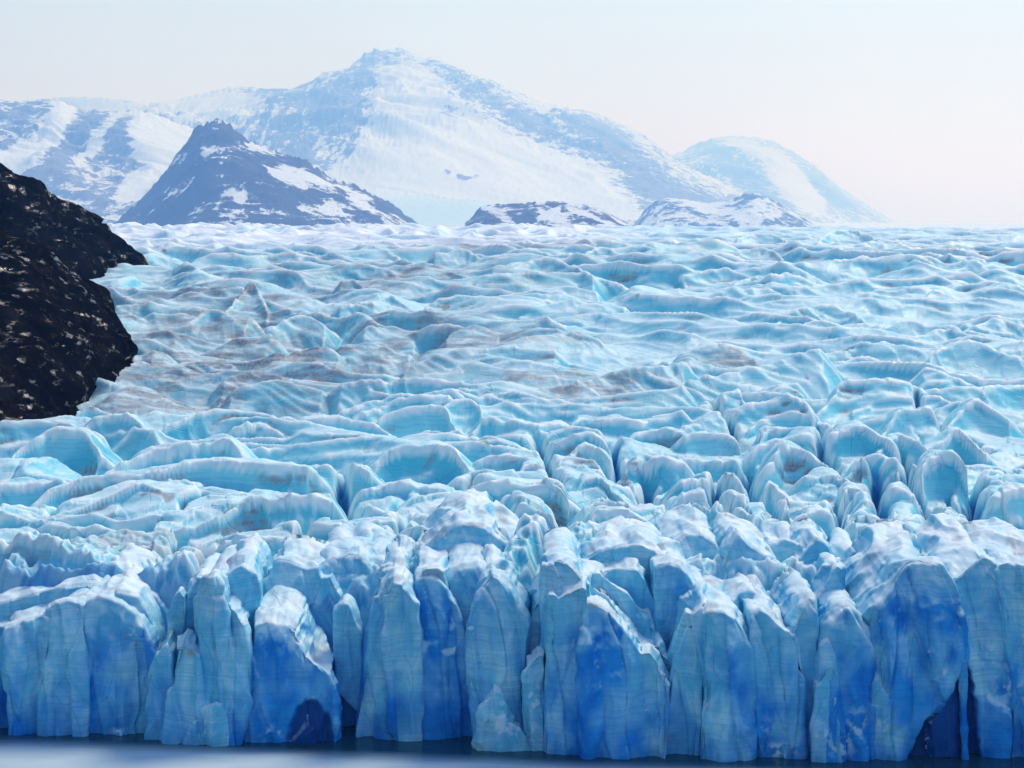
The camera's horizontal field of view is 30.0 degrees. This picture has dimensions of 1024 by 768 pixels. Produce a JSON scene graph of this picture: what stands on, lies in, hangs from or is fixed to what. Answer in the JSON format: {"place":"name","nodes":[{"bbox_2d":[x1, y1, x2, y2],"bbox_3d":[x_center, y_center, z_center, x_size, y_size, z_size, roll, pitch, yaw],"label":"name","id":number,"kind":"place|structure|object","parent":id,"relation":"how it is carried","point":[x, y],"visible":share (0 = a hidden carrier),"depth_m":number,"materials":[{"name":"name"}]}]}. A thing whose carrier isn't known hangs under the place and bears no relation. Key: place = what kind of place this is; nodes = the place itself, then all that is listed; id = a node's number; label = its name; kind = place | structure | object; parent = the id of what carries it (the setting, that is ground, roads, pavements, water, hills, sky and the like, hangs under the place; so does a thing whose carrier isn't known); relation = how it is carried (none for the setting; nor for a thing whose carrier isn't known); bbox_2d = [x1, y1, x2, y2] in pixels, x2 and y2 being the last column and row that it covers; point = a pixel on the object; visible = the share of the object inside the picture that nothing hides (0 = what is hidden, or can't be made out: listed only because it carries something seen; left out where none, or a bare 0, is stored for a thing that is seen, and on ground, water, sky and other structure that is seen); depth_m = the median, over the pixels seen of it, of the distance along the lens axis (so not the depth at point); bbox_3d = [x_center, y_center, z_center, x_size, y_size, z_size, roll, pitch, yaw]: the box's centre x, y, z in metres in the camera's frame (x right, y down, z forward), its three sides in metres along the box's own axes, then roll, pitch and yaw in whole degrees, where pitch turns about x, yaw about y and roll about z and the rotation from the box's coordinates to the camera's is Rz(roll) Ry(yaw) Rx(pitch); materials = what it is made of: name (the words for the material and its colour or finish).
{"place":"outdoors","nodes":[
{"label":"outdoors","id":0,"kind":"place"},
{"bbox_2d":[0,99,193,223],"bbox_3d":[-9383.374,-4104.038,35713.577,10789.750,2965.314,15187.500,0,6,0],"label":"mountain","id":1,"kind":"structure","parent":0,"point":[108,166],"depth_m":35286.34,"materials":[{"name":"white snow"}]},
{"bbox_2d":[50,96,145,112],"bbox_3d":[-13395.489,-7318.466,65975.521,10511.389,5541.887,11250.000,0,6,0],"label":"mountain","id":2,"kind":"structure","parent":0,"point":[101,104],"depth_m":68662.89,"materials":[{"name":"white snow"}]},
{"bbox_2d":[114,118,417,225],"bbox_3d":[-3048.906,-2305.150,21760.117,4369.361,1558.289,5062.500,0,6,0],"label":"dark ridge","id":3,"kind":"structure","parent":0,"point":[218,171],"depth_m":21494.58,"materials":[{"name":"stone"}]},
{"bbox_2d":[131,47,841,224],"bbox_3d":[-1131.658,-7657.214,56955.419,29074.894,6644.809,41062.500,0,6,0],"label":"mountain","id":4,"kind":"structure","parent":0,"point":[399,119],"depth_m":50301.84,"materials":[{"name":"white snow"}]},
{"bbox_2d":[360,187,501,226],"bbox_3d":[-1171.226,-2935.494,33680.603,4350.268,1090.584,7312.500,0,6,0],"label":"icefall","id":5,"kind":"object","parent":4,"relation":"on","point":[428,211],"visible":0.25,"depth_m":34461.58,"materials":[{"name":"ice"},{"name":"snow"}]},
{"bbox_2d":[0,222,1023,645],"bbox_3d":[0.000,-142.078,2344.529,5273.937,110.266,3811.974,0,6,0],"label":"glacier","id":6,"kind":"object","parent":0,"point":[274,386],"visible":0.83,"depth_m":862.64,"materials":[{"name":"blue ice"}]},
{"bbox_2d":[0,573,102,621],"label":"ice block","id":7,"kind":"structure","parent":6,"relation":"on","point":[12,600],"depth_m":502.85,"materials":[{"name":"ice"}]},
{"bbox_2d":[0,163,147,420],"bbox_3d":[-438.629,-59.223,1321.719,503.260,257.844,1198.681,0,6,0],"label":"rock bluff","id":8,"kind":"structure","parent":6,"relation":"on","point":[66,341],"depth_m":935.07,"materials":[{"name":"black stone"}]},
{"bbox_2d":[45,574,166,648],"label":"ice block","id":9,"kind":"structure","parent":6,"relation":"on","point":[133,592],"depth_m":499.97,"materials":[{"name":"white ice"}]},
{"bbox_2d":[122,563,168,629],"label":"ice block","id":10,"kind":"structure","parent":6,"relation":"on","point":[134,570],"depth_m":508.40,"materials":[{"name":"white ice"}]},
{"bbox_2d":[167,586,187,638],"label":"ice block","id":11,"kind":"structure","parent":6,"relation":"on","point":[176,618],"depth_m":491.98,"materials":[{"name":"blue ice"}]},
{"bbox_2d":[186,553,220,632],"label":"ice block","id":12,"kind":"structure","parent":6,"relation":"on","point":[207,564],"depth_m":499.05,"materials":[{"name":"blue ice"}]},
{"bbox_2d":[226,533,271,638],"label":"ice block","id":13,"kind":"structure","parent":6,"relation":"on","point":[248,562],"depth_m":495.25,"materials":[{"name":"blue ice"}]},
{"bbox_2d":[263,535,342,607],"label":"ice block","id":14,"kind":"structure","parent":6,"relation":"on","point":[295,559],"depth_m":506.76,"materials":[{"name":"ice"}]},
{"bbox_2d":[332,593,363,710],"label":"ice block","id":15,"kind":"structure","parent":6,"relation":"on","point":[348,632],"depth_m":491.70,"materials":[{"name":"blue ice"}]},
{"bbox_2d":[317,521,381,577],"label":"ice block","id":16,"kind":"structure","parent":6,"relation":"on","point":[346,550],"depth_m":521.74,"materials":[{"name":"white ice"}]},
{"bbox_2d":[367,527,396,566],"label":"ice block","id":17,"kind":"structure","parent":6,"relation":"on","point":[383,538],"depth_m":530.44,"materials":[{"name":"white ice"}]},
{"bbox_2d":[415,488,518,555],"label":"ice block","id":18,"kind":"structure","parent":6,"relation":"on","point":[453,518],"depth_m":526.96,"materials":[{"name":"ice"}]},
{"bbox_2d":[445,542,506,627],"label":"ice block","id":19,"kind":"structure","parent":6,"relation":"on","point":[466,566],"depth_m":494.30,"materials":[{"name":"blue ice"}]},
{"bbox_2d":[590,586,641,642],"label":"ice tower","id":20,"kind":"structure","parent":6,"relation":"on","point":[602,593],"depth_m":481.69,"materials":[{"name":"blue ice"}]},
{"bbox_2d":[580,558,655,639],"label":"ice tower","id":21,"kind":"structure","parent":6,"relation":"on","point":[642,620],"depth_m":487.68,"materials":[{"name":"blue ice"}]},
{"bbox_2d":[580,516,667,580],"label":"ice block","id":22,"kind":"structure","parent":6,"relation":"on","point":[618,539],"depth_m":507.44,"materials":[{"name":"white ice"}]},
{"bbox_2d":[601,557,653,616],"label":"ice block","id":23,"kind":"structure","parent":6,"relation":"on","point":[628,575],"depth_m":492.30,"materials":[{"name":"blue ice"}]},
{"bbox_2d":[653,631,669,670],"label":"ice tower","id":24,"kind":"structure","parent":6,"relation":"on","point":[659,643],"depth_m":482.62,"materials":[{"name":"blue ice"}]},
{"bbox_2d":[649,537,695,647],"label":"ice block","id":25,"kind":"structure","parent":6,"relation":"on","point":[671,577],"depth_m":490.56,"materials":[{"name":"blue ice"}]},
{"bbox_2d":[655,504,718,559],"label":"ice block","id":26,"kind":"structure","parent":6,"relation":"on","point":[687,528],"depth_m":527.36,"materials":[{"name":"white ice"}]},
{"bbox_2d":[711,512,775,565],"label":"ice block","id":27,"kind":"structure","parent":6,"relation":"on","point":[736,537],"depth_m":512.24,"materials":[{"name":"ice"}]},
{"bbox_2d":[723,572,766,612],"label":"ice tower","id":28,"kind":"structure","parent":6,"relation":"on","point":[738,586],"depth_m":490.95,"materials":[{"name":"white ice"}]},
{"bbox_2d":[758,518,798,562],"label":"ice block","id":29,"kind":"structure","parent":6,"relation":"on","point":[777,539],"depth_m":533.43,"materials":[{"name":"ice"}]},
{"bbox_2d":[789,518,831,563],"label":"ice block","id":30,"kind":"structure","parent":6,"relation":"on","point":[807,535],"depth_m":519.46,"materials":[{"name":"blue ice"}]},
{"bbox_2d":[813,552,846,593],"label":"ice block","id":31,"kind":"structure","parent":6,"relation":"on","point":[831,573],"depth_m":492.47,"materials":[{"name":"blue ice"}]},
{"bbox_2d":[826,527,856,562],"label":"ice block","id":32,"kind":"structure","parent":6,"relation":"on","point":[839,541],"depth_m":520.83,"materials":[{"name":"white ice"}]},
{"bbox_2d":[0,725,1023,767],"bbox_3d":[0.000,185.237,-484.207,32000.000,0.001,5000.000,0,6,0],"label":"lake","id":33,"kind":"structure","parent":0,"point":[348,749],"depth_m":468.64,"materials":[{"name":"liquid"}]},
{"bbox_2d":[0,620,8,727],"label":"ice tower","id":34,"kind":"structure","parent":33,"relation":"in","point":[3,712],"depth_m":494.92,"materials":[{"name":"blue ice"}]},
{"bbox_2d":[1,604,50,735],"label":"ice tower","id":35,"kind":"structure","parent":33,"relation":"in","point":[25,643],"depth_m":489.33,"materials":[{"name":"blue ice"}]},
{"bbox_2d":[36,551,98,736],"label":"ice tower","id":36,"kind":"structure","parent":33,"relation":"in","point":[63,705],"depth_m":487.81,"materials":[{"name":"blue ice"}]},
{"bbox_2d":[83,543,162,735],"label":"ice tower","id":37,"kind":"structure","parent":33,"relation":"in","point":[122,638],"depth_m":489.45,"materials":[{"name":"blue ice"}]},
{"bbox_2d":[144,630,176,739],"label":"ice tower","id":38,"kind":"structure","parent":33,"relation":"in","point":[161,677],"depth_m":482.87,"materials":[{"name":"blue ice"}]},
{"bbox_2d":[161,628,206,744],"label":"ice tower","id":39,"kind":"structure","parent":33,"relation":"in","point":[185,701],"depth_m":480.38,"materials":[{"name":"blue ice"}]},
{"bbox_2d":[192,701,228,746],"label":"ice tower","id":40,"kind":"structure","parent":33,"relation":"in","point":[216,726],"depth_m":478.23,"materials":[{"name":"blue ice"}]},
{"bbox_2d":[193,544,237,744],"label":"ice tower","id":41,"kind":"structure","parent":33,"relation":"in","point":[212,619],"depth_m":481.14,"materials":[{"name":"blue ice"}]},
{"bbox_2d":[211,595,253,745],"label":"ice tower","id":42,"kind":"structure","parent":33,"relation":"in","point":[238,701],"depth_m":479.58,"materials":[{"name":"blue ice"}]},
{"bbox_2d":[243,563,343,742],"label":"ice tower","id":43,"kind":"structure","parent":33,"relation":"in","point":[296,696],"depth_m":482.00,"materials":[{"name":"blue ice"}]},
{"bbox_2d":[331,646,355,725],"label":"ice tower","id":44,"kind":"structure","parent":33,"relation":"in","point":[348,710],"depth_m":496.63,"materials":[{"name":"blue ice"}]},
{"bbox_2d":[354,534,415,739],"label":"ice tower","id":45,"kind":"structure","parent":33,"relation":"in","point":[370,716],"depth_m":486.91,"materials":[{"name":"blue ice"}]},
{"bbox_2d":[380,566,424,741],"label":"ice tower","id":46,"kind":"structure","parent":33,"relation":"in","point":[401,640],"depth_m":482.05,"materials":[{"name":"blue ice"}]},
{"bbox_2d":[414,529,472,739],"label":"ice tower","id":47,"kind":"structure","parent":33,"relation":"in","point":[447,713],"depth_m":485.88,"materials":[{"name":"blue ice"}]},
{"bbox_2d":[421,564,448,587],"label":"ice block","id":48,"kind":"structure","parent":47,"relation":"on","point":[438,571],"depth_m":489.36,"materials":[{"name":"ice"}]},
{"bbox_2d":[465,544,531,745],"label":"ice tower","id":49,"kind":"structure","parent":33,"relation":"in","point":[498,632],"depth_m":478.29,"materials":[{"name":"blue ice"}]},
{"bbox_2d":[471,684,529,751],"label":"ice tower","id":50,"kind":"structure","parent":33,"relation":"in","point":[499,728],"depth_m":473.61,"materials":[{"name":"blue ice"}]},
{"bbox_2d":[521,645,544,750],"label":"ice tower","id":51,"kind":"structure","parent":33,"relation":"in","point":[532,682],"depth_m":474.01,"materials":[{"name":"blue ice"}]},
{"bbox_2d":[527,564,544,672],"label":"ice tower","id":52,"kind":"structure","parent":33,"relation":"in","point":[533,590],"depth_m":486.75,"materials":[{"name":"blue ice"}]},
{"bbox_2d":[542,576,586,755],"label":"ice tower","id":53,"kind":"structure","parent":33,"relation":"in","point":[563,616],"depth_m":470.72,"materials":[{"name":"blue ice"}]},
{"bbox_2d":[538,527,591,680],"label":"ice tower","id":54,"kind":"structure","parent":33,"relation":"in","point":[561,564],"depth_m":478.64,"materials":[{"name":"ice"}]},
{"bbox_2d":[575,595,670,759],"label":"ice tower","id":55,"kind":"structure","parent":33,"relation":"in","point":[622,684],"depth_m":468.18,"materials":[{"name":"blue ice"}]},
{"bbox_2d":[665,565,710,755],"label":"ice tower","id":56,"kind":"structure","parent":33,"relation":"in","point":[684,661],"depth_m":471.56,"materials":[{"name":"blue ice"}]},
{"bbox_2d":[700,568,756,761],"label":"ice tower","id":57,"kind":"structure","parent":33,"relation":"in","point":[728,732],"depth_m":466.70,"materials":[{"name":"blue ice"}]},
{"bbox_2d":[741,574,807,758],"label":"ice tower","id":58,"kind":"structure","parent":33,"relation":"in","point":[781,686],"depth_m":468.06,"materials":[{"name":"blue ice"}]},
{"bbox_2d":[771,562,818,755],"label":"ice tower","id":59,"kind":"structure","parent":33,"relation":"in","point":[794,597],"depth_m":471.65,"materials":[{"name":"blue ice"}]},
{"bbox_2d":[809,668,841,762],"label":"ice tower","id":60,"kind":"structure","parent":33,"relation":"in","point":[819,726],"depth_m":464.09,"materials":[{"name":"blue ice"}]},
{"bbox_2d":[811,577,876,762],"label":"ice tower","id":61,"kind":"structure","parent":33,"relation":"in","point":[845,652],"depth_m":466.29,"materials":[{"name":"blue ice"}]},
{"bbox_2d":[845,519,969,760],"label":"ice tower","id":62,"kind":"structure","parent":33,"relation":"in","point":[902,591],"depth_m":467.45,"materials":[{"name":"blue ice"}]},
{"bbox_2d":[913,513,1012,758],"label":"ice tower","id":63,"kind":"structure","parent":33,"relation":"in","point":[970,566],"depth_m":470.32,"materials":[{"name":"blue ice"}]},
{"bbox_2d":[961,517,1023,757],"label":"ice tower","id":64,"kind":"structure","parent":33,"relation":"in","point":[1001,542],"depth_m":469.94,"materials":[{"name":"blue ice"}]},
{"bbox_2d":[0,0,1023,221],"label":"sky","id":65,"kind":"structure","parent":0,"point":[914,109],"materials":[{"name":"white"}]},
{"bbox_2d":[465,201,633,226],"bbox_3d":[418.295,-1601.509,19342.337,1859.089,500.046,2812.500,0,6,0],"label":"dark ridge","id":66,"kind":"structure","parent":0,"point":[551,214],"depth_m":19649.29,"materials":[{"name":"white snow"}]},
{"bbox_2d":[634,192,814,226],"bbox_3d":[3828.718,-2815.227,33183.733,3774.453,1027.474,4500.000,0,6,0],"label":"dark ridge","id":67,"kind":"structure","parent":0,"point":[748,209],"depth_m":33482.91,"materials":[{"name":"white snow"}]},
{"bbox_2d":[431,222,1023,229],"bbox_3d":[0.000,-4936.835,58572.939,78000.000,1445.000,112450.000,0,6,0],"label":"snowfield","id":68,"kind":"structure","parent":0,"point":[984,225],"depth_m":51807.05,"materials":[{"name":"white snow"}]},
{"bbox_2d":[670,136,893,222],"bbox_3d":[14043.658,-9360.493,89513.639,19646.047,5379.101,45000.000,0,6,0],"label":"mountain","id":69,"kind":"structure","parent":0,"point":[792,181],"depth_m":89023.00,"materials":[{"name":"white snow"}]}
]}

